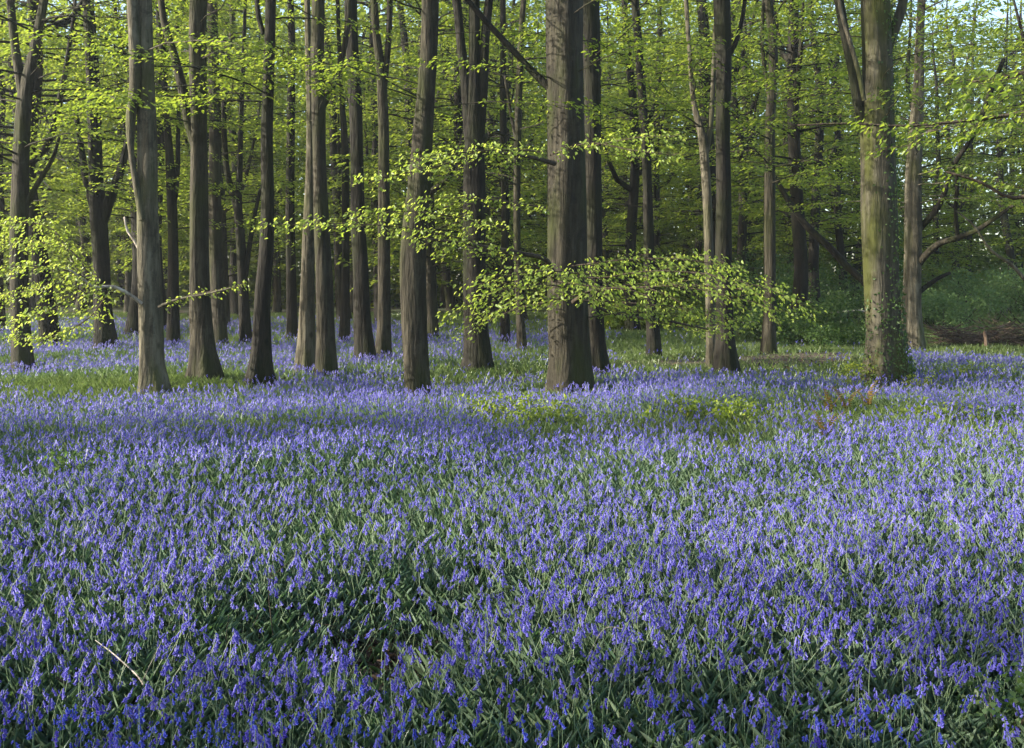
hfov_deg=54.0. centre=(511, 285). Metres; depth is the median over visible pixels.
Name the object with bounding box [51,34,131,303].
beech tree
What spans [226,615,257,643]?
stick
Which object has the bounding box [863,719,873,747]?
bluebell
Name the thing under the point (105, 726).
bluebell
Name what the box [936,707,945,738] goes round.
bluebell
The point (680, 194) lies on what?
beech tree
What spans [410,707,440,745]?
bluebell
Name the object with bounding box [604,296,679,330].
shrub
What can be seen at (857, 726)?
bluebell
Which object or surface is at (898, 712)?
bluebell
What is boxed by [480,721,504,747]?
bluebell
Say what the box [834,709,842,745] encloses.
bluebell
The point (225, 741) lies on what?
bluebell
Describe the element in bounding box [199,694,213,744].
bluebell
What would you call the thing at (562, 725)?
bluebell
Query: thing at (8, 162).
beech tree
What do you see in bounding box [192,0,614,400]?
beech tree
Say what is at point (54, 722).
bluebell
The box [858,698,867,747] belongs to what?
bluebell
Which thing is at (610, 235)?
beech tree
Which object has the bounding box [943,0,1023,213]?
beech tree
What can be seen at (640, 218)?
beech tree
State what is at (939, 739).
bluebell
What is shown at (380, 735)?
bluebell
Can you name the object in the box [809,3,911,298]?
beech tree
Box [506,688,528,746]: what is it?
bluebell
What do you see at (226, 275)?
beech tree
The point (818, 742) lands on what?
bluebell
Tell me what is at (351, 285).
beech tree
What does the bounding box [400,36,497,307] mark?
beech tree
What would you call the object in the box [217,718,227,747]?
bluebell
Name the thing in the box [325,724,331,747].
bluebell
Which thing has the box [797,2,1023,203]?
beech tree
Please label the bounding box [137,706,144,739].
bluebell
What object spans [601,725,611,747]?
bluebell
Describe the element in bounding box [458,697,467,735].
bluebell
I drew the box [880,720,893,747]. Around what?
bluebell
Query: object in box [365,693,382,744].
bluebell
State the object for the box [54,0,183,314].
beech tree
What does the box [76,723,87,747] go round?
bluebell
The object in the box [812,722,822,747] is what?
bluebell
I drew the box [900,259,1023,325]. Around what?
shrub
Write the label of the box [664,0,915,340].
beech tree
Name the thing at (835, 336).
shrub
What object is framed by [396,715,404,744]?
bluebell
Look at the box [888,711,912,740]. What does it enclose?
bluebell
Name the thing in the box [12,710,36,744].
bluebell
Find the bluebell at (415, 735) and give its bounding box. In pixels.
[412,728,427,747]
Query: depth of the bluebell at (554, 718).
3.10 m
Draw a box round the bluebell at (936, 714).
[933,709,943,747]
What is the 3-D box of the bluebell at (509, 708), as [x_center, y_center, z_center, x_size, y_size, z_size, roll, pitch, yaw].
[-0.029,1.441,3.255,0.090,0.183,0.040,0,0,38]
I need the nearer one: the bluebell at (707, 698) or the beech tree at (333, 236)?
the bluebell at (707, 698)
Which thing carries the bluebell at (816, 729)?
on the ground at (186, 307)
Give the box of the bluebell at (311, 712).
[309,707,316,734]
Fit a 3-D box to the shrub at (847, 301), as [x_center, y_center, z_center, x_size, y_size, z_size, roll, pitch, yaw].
[13.886,0.586,36.691,7.164,2.125,4.123,0,0,-8]
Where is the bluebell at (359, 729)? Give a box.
[354,724,361,733]
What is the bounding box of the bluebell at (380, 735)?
[373,732,383,746]
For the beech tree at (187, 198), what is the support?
on the ground at (186, 307)
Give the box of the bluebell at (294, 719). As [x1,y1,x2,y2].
[287,713,299,747]
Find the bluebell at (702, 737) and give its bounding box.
[696,734,705,747]
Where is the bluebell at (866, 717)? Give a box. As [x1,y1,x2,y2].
[858,710,870,747]
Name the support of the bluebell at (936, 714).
on the ground at (186, 307)
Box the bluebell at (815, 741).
[809,735,816,747]
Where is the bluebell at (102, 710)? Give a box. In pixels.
[97,705,105,738]
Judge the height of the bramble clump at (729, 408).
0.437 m
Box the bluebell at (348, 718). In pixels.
[339,717,349,740]
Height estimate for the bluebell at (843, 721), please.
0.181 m
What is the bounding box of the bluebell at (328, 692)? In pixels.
[293,686,331,743]
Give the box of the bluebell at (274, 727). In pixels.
[267,721,276,747]
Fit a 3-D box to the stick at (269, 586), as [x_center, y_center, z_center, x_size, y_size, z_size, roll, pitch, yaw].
[-1.008,1.376,4.457,0.170,0.479,0.051,0,0,28]
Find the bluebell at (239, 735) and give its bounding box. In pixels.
[235,731,245,745]
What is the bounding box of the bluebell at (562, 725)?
[553,716,565,747]
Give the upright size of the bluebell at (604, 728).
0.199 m
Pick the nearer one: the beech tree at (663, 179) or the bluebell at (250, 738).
the bluebell at (250, 738)
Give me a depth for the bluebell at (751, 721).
3.03 m
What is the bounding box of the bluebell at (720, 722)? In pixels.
[717,721,726,742]
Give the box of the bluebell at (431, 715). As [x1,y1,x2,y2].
[428,709,435,747]
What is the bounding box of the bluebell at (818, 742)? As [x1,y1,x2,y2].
[795,736,821,747]
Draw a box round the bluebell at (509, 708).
[490,705,512,735]
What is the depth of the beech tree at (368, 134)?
61.29 m
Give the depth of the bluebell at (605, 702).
3.19 m
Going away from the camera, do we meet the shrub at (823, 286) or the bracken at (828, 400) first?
the bracken at (828, 400)
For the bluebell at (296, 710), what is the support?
on the ground at (186, 307)
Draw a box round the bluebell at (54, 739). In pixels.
[51,730,58,747]
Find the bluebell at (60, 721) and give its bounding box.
[55,716,65,747]
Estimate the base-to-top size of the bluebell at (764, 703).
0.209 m
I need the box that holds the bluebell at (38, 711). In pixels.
[31,708,42,747]
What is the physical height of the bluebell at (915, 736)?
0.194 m
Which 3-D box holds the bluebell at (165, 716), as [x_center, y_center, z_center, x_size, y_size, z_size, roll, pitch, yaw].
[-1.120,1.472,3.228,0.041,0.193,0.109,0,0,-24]
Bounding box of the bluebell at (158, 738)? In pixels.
[153,733,160,746]
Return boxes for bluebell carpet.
[0,313,1023,747]
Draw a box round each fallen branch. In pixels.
[775,176,863,286]
[824,310,864,313]
[956,210,1023,280]
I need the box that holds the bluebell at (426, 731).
[419,724,427,747]
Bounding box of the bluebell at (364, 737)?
[363,727,369,747]
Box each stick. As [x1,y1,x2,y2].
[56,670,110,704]
[95,640,161,708]
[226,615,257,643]
[268,539,302,635]
[288,611,332,634]
[589,627,621,653]
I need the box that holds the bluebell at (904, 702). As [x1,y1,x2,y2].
[899,693,906,747]
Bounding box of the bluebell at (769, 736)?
[763,727,771,747]
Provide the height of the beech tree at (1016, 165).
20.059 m
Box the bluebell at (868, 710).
[859,704,870,741]
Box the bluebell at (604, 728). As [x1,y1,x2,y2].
[603,724,608,747]
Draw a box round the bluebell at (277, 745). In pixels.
[276,737,282,746]
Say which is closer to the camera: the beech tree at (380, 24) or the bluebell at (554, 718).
the bluebell at (554, 718)
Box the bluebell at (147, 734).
[142,727,153,747]
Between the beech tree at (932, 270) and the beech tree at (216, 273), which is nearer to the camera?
the beech tree at (216, 273)
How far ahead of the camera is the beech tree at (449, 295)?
54.92 m
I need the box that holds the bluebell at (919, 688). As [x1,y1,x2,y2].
[916,684,923,707]
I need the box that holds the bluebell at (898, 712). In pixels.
[898,693,906,727]
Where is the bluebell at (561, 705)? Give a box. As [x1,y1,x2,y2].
[560,700,585,727]
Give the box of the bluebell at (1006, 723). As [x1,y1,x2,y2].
[1000,714,1008,747]
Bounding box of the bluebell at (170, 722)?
[169,712,178,738]
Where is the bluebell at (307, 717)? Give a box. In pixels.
[301,711,316,744]
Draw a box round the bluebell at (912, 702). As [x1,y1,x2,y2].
[905,695,948,746]
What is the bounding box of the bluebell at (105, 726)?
[101,720,109,745]
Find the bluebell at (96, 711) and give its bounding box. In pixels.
[92,703,98,741]
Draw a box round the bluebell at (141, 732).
[138,724,143,742]
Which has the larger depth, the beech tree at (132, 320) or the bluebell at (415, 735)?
the beech tree at (132, 320)
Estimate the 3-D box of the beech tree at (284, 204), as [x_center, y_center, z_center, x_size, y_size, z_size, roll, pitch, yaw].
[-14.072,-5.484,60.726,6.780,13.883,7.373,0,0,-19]
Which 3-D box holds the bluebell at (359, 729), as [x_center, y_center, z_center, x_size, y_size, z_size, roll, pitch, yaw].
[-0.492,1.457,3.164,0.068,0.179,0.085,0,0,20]
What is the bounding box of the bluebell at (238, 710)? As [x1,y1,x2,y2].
[232,703,253,747]
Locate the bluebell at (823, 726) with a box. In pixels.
[820,719,826,746]
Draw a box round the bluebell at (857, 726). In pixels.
[852,718,871,742]
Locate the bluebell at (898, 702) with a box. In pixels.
[878,699,900,734]
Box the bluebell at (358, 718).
[351,711,365,747]
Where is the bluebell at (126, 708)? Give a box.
[122,704,150,744]
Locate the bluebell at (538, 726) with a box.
[535,722,540,738]
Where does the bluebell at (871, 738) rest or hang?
on the ground at (186, 307)
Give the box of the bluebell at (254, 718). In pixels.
[247,711,256,747]
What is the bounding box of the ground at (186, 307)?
[0,289,1021,743]
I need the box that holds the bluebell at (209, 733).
[202,728,212,747]
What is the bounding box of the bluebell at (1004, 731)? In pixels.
[1002,725,1009,745]
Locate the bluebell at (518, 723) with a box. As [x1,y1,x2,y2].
[504,714,543,744]
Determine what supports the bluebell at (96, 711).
on the ground at (186, 307)
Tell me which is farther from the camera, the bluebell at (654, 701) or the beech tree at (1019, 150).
the beech tree at (1019, 150)
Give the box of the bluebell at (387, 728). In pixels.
[381,717,389,747]
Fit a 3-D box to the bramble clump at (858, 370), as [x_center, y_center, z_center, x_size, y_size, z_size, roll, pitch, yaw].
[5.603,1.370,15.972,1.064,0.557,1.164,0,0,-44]
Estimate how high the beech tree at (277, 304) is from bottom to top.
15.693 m
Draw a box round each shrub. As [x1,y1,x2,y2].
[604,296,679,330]
[614,272,733,328]
[685,248,824,329]
[700,291,863,344]
[761,250,864,321]
[776,315,865,347]
[820,279,961,323]
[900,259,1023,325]
[900,277,1007,332]
[957,267,1023,325]
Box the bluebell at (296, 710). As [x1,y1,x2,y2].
[291,707,300,747]
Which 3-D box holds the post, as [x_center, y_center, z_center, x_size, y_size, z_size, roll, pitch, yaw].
[11.117,1.328,23.599,0.112,0.562,0.102,0,0,0]
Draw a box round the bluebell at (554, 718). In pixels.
[549,712,557,747]
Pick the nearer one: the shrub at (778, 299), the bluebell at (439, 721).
the bluebell at (439, 721)
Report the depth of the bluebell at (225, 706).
3.18 m
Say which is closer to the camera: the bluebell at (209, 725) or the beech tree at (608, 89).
the bluebell at (209, 725)
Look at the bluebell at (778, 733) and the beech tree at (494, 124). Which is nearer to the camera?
the bluebell at (778, 733)
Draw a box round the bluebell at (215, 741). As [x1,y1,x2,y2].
[203,735,219,747]
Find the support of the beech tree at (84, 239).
on the ground at (186, 307)
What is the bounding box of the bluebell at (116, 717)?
[112,715,121,743]
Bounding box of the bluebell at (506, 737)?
[501,732,511,747]
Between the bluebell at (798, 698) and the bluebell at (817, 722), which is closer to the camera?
the bluebell at (817, 722)
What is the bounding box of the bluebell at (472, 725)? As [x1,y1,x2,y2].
[472,715,479,747]
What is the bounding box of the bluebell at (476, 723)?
[473,718,485,746]
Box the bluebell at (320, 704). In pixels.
[313,697,344,744]
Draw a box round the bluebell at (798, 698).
[774,693,802,732]
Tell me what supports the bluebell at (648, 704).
on the ground at (186, 307)
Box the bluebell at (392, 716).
[387,711,394,737]
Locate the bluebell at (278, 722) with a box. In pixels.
[276,715,285,747]
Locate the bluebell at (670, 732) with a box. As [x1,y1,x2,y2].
[668,723,674,735]
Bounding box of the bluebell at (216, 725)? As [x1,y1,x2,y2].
[199,719,220,747]
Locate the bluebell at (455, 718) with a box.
[448,714,456,741]
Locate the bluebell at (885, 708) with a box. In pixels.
[878,698,924,746]
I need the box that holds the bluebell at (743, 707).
[741,702,754,733]
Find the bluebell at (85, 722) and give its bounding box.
[83,715,89,747]
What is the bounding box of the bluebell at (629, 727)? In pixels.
[622,719,633,746]
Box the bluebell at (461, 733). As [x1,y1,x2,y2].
[457,729,464,747]
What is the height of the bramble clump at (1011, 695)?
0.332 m
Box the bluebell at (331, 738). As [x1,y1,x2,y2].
[330,735,336,747]
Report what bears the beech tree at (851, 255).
on the ground at (186, 307)
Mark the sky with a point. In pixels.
(998, 13)
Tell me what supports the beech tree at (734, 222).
on the ground at (186, 307)
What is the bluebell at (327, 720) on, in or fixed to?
on the ground at (186, 307)
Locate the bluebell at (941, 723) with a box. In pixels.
[935,714,943,747]
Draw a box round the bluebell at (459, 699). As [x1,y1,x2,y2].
[457,693,465,716]
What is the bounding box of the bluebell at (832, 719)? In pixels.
[820,714,840,744]
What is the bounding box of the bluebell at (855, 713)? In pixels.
[853,702,862,747]
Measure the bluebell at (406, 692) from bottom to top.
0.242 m
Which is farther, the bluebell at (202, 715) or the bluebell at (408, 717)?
the bluebell at (202, 715)
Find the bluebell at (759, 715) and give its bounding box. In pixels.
[753,707,773,745]
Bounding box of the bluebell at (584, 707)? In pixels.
[575,700,589,736]
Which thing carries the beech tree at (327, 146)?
on the ground at (186, 307)
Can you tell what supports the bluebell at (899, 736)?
on the ground at (186, 307)
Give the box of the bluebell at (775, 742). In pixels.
[773,735,778,747]
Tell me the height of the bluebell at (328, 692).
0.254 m
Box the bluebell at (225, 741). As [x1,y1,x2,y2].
[221,734,229,747]
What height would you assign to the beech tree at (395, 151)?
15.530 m
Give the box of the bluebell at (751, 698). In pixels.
[744,690,754,741]
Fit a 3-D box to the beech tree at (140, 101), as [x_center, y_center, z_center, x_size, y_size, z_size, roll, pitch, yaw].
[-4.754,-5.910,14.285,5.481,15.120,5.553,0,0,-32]
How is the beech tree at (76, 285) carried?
on the ground at (186, 307)
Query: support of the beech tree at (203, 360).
on the ground at (186, 307)
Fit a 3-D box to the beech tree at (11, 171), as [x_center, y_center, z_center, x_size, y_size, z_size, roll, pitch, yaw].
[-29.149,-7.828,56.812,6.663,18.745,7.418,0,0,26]
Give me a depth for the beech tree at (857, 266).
54.96 m
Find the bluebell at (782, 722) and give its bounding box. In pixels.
[777,716,793,747]
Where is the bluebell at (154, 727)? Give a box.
[148,721,159,744]
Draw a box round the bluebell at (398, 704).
[393,695,403,746]
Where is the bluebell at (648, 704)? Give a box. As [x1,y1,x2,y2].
[645,696,652,740]
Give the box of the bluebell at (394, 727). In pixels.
[391,724,410,745]
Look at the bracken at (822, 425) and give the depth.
9.96 m
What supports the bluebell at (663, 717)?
on the ground at (186, 307)
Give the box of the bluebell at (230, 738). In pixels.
[226,735,233,747]
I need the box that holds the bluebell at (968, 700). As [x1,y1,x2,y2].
[946,695,970,728]
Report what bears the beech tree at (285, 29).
on the ground at (186, 307)
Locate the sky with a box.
[5,0,1023,287]
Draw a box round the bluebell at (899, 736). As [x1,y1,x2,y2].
[897,727,902,747]
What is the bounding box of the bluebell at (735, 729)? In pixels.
[731,723,737,737]
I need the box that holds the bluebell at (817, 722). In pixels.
[808,714,819,745]
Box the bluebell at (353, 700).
[347,695,358,746]
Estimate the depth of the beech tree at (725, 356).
17.25 m
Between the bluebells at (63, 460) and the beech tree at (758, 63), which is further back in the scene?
the beech tree at (758, 63)
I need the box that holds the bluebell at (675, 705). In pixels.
[671,701,679,729]
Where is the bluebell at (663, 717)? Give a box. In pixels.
[656,711,674,747]
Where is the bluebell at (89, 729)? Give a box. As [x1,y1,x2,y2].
[85,726,102,744]
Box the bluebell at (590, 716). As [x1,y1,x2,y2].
[569,711,593,745]
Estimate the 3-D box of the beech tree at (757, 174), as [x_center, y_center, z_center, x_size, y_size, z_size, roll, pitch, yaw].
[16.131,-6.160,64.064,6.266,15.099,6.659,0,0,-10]
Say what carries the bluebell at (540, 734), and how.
on the ground at (186, 307)
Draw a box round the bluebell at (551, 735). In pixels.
[548,728,552,747]
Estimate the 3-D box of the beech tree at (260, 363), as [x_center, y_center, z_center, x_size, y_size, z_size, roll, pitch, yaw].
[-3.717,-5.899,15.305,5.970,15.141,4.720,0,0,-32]
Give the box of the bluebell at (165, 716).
[159,711,168,747]
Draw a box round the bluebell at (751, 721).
[744,712,759,747]
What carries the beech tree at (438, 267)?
on the ground at (186, 307)
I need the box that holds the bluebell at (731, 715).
[730,708,735,746]
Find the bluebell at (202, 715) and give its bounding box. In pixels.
[196,706,206,738]
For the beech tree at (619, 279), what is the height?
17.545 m
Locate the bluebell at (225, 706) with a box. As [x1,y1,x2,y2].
[217,704,228,739]
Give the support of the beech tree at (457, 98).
on the ground at (186, 307)
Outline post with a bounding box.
[983,330,987,348]
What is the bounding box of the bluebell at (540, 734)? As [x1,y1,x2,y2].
[535,733,541,747]
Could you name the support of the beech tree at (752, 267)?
on the ground at (186, 307)
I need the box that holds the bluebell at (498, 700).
[479,690,503,747]
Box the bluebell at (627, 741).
[623,738,631,747]
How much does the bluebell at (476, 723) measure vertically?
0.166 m
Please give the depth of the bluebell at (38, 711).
3.16 m
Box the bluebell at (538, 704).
[512,695,544,743]
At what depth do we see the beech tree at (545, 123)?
53.46 m
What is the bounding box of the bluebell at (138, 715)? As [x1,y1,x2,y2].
[118,704,145,745]
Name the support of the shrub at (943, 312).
on the ground at (186, 307)
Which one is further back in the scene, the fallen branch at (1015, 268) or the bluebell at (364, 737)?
the fallen branch at (1015, 268)
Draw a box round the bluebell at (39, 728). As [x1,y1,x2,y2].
[19,723,42,747]
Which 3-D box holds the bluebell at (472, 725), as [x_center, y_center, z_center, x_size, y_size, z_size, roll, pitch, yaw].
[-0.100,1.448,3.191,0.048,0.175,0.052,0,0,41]
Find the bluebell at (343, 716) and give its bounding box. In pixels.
[329,708,349,747]
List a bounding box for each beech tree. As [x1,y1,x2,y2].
[0,0,90,330]
[0,0,124,277]
[0,0,207,346]
[0,0,231,375]
[0,0,256,349]
[0,0,369,396]
[0,1,63,252]
[0,8,54,210]
[0,31,113,313]
[2,0,247,337]
[2,48,55,281]
[3,40,114,283]
[3,115,30,301]
[4,0,88,244]
[4,0,131,313]
[6,0,280,331]
[39,33,126,304]
[49,6,249,283]
[51,0,277,349]
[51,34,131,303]
[53,0,281,381]
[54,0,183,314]
[65,63,174,304]
[73,0,399,388]
[74,6,228,258]
[95,2,304,317]
[102,0,304,328]
[108,0,299,252]
[111,0,337,344]
[116,114,189,301]
[122,0,361,343]
[153,0,305,314]
[164,0,298,237]
[164,54,248,265]
[179,52,300,262]
[182,0,371,339]
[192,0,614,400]
[207,0,394,380]
[220,36,327,312]
[227,90,305,263]
[228,23,330,269]
[230,0,446,344]
[246,0,826,395]
[246,86,329,301]
[247,0,405,319]
[253,0,399,360]
[273,0,468,322]
[281,70,404,264]
[283,0,404,312]
[291,0,544,339]
[293,0,315,375]
[295,5,415,247]
[300,172,397,277]
[302,52,432,302]
[326,0,492,239]
[344,0,376,362]
[349,20,461,252]
[350,0,546,240]
[360,1,462,286]
[370,2,546,323]
[389,0,613,343]
[390,3,499,309]
[390,88,461,287]
[398,0,546,315]
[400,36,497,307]
[403,0,658,350]
[433,4,546,303]
[435,0,546,319]
[441,18,527,260]
[452,0,494,371]
[496,66,546,305]
[497,3,625,264]
[497,5,546,307]
[498,3,546,296]
[506,0,760,358]
[519,0,747,375]
[521,0,675,306]
[527,63,628,238]
[534,0,715,330]
[545,1,666,294]
[600,0,753,297]
[600,0,837,374]
[601,0,839,313]
[601,23,703,310]
[601,47,694,289]
[601,66,680,284]
[602,72,668,300]
[609,23,695,282]
[621,0,798,367]
[640,26,764,306]
[643,3,736,308]
[644,0,959,354]
[646,0,825,323]
[652,12,804,270]
[660,0,830,314]
[662,1,831,309]
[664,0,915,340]
[678,5,809,294]
[695,1,861,270]
[730,0,902,318]
[730,0,1023,389]
[735,42,859,276]
[737,0,852,246]
[737,0,911,318]
[737,99,809,287]
[745,0,1023,349]
[749,59,853,306]
[777,4,899,309]
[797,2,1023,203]
[807,27,960,309]
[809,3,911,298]
[815,0,952,245]
[824,126,903,304]
[837,0,999,294]
[857,17,1017,293]
[896,0,1023,307]
[902,0,1023,301]
[903,1,1023,290]
[922,0,1023,312]
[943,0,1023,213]
[946,1,1023,281]
[950,0,1023,249]
[953,0,1023,302]
[989,100,1023,272]
[995,1,1023,261]
[1000,2,1023,235]
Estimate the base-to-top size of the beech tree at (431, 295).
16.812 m
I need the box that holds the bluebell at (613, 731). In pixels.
[607,725,616,745]
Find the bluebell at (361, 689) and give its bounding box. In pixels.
[356,683,391,738]
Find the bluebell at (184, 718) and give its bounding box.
[175,712,187,740]
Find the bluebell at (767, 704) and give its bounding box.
[763,696,772,717]
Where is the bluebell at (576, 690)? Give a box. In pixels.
[555,682,586,739]
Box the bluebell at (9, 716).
[3,712,10,747]
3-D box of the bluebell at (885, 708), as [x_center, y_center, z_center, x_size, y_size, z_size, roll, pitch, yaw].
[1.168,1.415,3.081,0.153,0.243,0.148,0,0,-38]
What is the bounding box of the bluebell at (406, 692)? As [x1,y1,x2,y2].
[400,689,410,742]
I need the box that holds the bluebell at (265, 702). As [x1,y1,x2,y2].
[261,697,270,734]
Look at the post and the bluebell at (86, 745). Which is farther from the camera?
the post
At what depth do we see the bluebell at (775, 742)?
3.08 m
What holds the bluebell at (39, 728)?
on the ground at (186, 307)
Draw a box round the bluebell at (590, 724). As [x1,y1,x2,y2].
[572,718,594,747]
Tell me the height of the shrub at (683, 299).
2.171 m
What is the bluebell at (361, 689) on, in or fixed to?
on the ground at (186, 307)
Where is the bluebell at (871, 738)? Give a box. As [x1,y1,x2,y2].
[858,735,877,747]
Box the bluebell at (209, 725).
[207,721,215,738]
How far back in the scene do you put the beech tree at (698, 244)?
48.54 m
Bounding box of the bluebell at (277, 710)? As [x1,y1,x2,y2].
[274,702,287,747]
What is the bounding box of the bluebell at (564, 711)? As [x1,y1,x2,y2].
[562,703,570,747]
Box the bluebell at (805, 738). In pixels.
[802,735,808,747]
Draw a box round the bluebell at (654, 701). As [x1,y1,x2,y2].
[643,694,658,745]
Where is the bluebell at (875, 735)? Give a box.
[858,730,879,746]
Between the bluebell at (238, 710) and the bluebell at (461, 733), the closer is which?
the bluebell at (461, 733)
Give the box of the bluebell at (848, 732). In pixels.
[840,722,856,747]
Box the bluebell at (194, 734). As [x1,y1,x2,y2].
[190,729,197,744]
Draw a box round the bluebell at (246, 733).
[245,725,252,747]
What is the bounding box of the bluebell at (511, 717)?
[495,710,514,747]
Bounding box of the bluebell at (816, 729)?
[812,719,819,735]
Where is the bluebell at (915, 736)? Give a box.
[910,729,921,747]
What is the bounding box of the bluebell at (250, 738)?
[244,730,252,747]
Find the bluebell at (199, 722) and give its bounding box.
[192,721,201,747]
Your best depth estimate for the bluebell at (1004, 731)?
3.09 m
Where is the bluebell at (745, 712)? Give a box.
[713,705,750,742]
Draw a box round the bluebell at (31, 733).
[26,726,34,745]
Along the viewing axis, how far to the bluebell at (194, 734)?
3.19 m
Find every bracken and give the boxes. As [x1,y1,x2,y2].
[809,388,849,412]
[809,407,845,438]
[827,387,861,409]
[848,380,886,405]
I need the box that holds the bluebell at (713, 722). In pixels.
[710,713,721,747]
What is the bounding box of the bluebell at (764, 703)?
[760,698,768,738]
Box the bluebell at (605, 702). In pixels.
[586,698,606,738]
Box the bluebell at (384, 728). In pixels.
[381,720,387,732]
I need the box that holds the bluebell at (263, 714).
[258,700,268,744]
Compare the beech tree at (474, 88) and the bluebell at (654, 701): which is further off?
the beech tree at (474, 88)
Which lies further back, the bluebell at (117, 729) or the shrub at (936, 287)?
the shrub at (936, 287)
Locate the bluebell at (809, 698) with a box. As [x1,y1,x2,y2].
[806,692,814,736]
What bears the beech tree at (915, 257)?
on the ground at (186, 307)
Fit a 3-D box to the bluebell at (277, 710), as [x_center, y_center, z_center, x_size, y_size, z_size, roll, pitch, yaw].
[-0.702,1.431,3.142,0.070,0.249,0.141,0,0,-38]
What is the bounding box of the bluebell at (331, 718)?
[323,711,332,738]
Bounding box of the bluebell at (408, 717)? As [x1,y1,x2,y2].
[401,706,413,747]
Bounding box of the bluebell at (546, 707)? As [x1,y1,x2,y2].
[538,705,552,746]
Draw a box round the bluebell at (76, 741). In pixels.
[68,737,79,747]
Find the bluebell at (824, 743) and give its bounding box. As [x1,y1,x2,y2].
[822,739,828,747]
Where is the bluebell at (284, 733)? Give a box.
[282,728,287,739]
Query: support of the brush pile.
on the ground at (186, 307)
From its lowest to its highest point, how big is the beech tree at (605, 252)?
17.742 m
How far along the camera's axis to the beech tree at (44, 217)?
55.30 m
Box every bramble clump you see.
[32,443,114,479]
[458,390,534,419]
[493,394,588,424]
[641,391,737,428]
[698,392,790,426]
[830,356,889,384]
[892,391,985,421]
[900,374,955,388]
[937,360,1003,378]
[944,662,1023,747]
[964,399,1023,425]
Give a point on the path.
(804, 355)
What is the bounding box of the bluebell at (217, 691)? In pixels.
[211,687,222,735]
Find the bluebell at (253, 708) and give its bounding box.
[248,698,256,729]
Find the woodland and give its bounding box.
[0,0,1023,308]
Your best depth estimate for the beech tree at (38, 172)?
40.90 m
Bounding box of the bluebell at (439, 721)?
[412,711,445,747]
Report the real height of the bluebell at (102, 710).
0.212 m
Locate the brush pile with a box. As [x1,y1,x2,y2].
[923,317,1023,347]
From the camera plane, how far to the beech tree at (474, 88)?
18.21 m
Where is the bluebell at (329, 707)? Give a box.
[324,694,331,734]
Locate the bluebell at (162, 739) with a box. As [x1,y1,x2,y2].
[156,729,166,747]
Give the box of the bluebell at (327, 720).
[316,714,331,747]
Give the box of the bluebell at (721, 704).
[717,698,731,742]
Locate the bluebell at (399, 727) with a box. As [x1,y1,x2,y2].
[397,724,404,747]
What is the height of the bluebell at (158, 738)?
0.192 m
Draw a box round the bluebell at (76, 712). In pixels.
[67,703,77,742]
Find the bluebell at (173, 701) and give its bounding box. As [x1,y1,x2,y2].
[162,693,177,747]
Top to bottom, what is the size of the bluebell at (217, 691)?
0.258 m
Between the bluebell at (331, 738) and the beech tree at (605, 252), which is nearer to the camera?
the bluebell at (331, 738)
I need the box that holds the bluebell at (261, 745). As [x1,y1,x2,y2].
[256,737,266,747]
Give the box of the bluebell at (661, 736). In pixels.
[656,730,665,747]
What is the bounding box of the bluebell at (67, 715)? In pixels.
[59,711,86,745]
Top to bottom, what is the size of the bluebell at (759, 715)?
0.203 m
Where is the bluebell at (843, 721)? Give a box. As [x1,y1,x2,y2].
[836,716,846,733]
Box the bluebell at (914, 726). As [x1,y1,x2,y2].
[907,713,917,747]
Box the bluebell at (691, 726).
[675,719,694,747]
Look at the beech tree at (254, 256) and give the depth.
49.23 m
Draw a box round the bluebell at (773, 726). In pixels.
[770,722,778,744]
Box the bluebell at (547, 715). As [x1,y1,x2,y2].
[543,707,570,747]
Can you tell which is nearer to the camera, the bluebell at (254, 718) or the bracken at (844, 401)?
the bluebell at (254, 718)
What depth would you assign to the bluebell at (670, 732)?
3.02 m
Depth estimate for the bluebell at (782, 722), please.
3.12 m
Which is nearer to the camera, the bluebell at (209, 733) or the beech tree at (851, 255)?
the bluebell at (209, 733)
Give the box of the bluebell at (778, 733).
[776,729,782,747]
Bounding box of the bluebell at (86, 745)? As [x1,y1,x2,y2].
[84,740,94,747]
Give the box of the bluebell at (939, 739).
[921,728,943,747]
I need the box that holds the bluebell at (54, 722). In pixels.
[53,714,58,735]
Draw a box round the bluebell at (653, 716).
[648,712,655,746]
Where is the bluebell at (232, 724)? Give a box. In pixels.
[230,722,234,732]
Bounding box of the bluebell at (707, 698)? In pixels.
[699,693,719,727]
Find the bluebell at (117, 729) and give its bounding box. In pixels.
[115,722,120,732]
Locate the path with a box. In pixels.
[610,352,1022,368]
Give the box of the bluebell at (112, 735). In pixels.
[108,730,114,744]
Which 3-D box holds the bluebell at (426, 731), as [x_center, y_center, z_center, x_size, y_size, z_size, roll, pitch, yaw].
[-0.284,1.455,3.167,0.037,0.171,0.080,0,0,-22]
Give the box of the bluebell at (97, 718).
[90,712,99,734]
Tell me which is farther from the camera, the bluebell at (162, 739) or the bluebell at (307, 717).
the bluebell at (307, 717)
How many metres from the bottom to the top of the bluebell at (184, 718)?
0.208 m
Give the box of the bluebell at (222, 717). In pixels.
[218,708,227,739]
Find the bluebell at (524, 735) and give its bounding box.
[521,728,528,746]
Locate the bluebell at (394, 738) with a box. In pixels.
[391,732,402,747]
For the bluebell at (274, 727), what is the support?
on the ground at (186, 307)
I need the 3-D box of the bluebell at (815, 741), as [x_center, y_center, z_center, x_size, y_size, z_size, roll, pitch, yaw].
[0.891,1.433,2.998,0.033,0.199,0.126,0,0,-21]
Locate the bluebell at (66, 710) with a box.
[54,704,71,747]

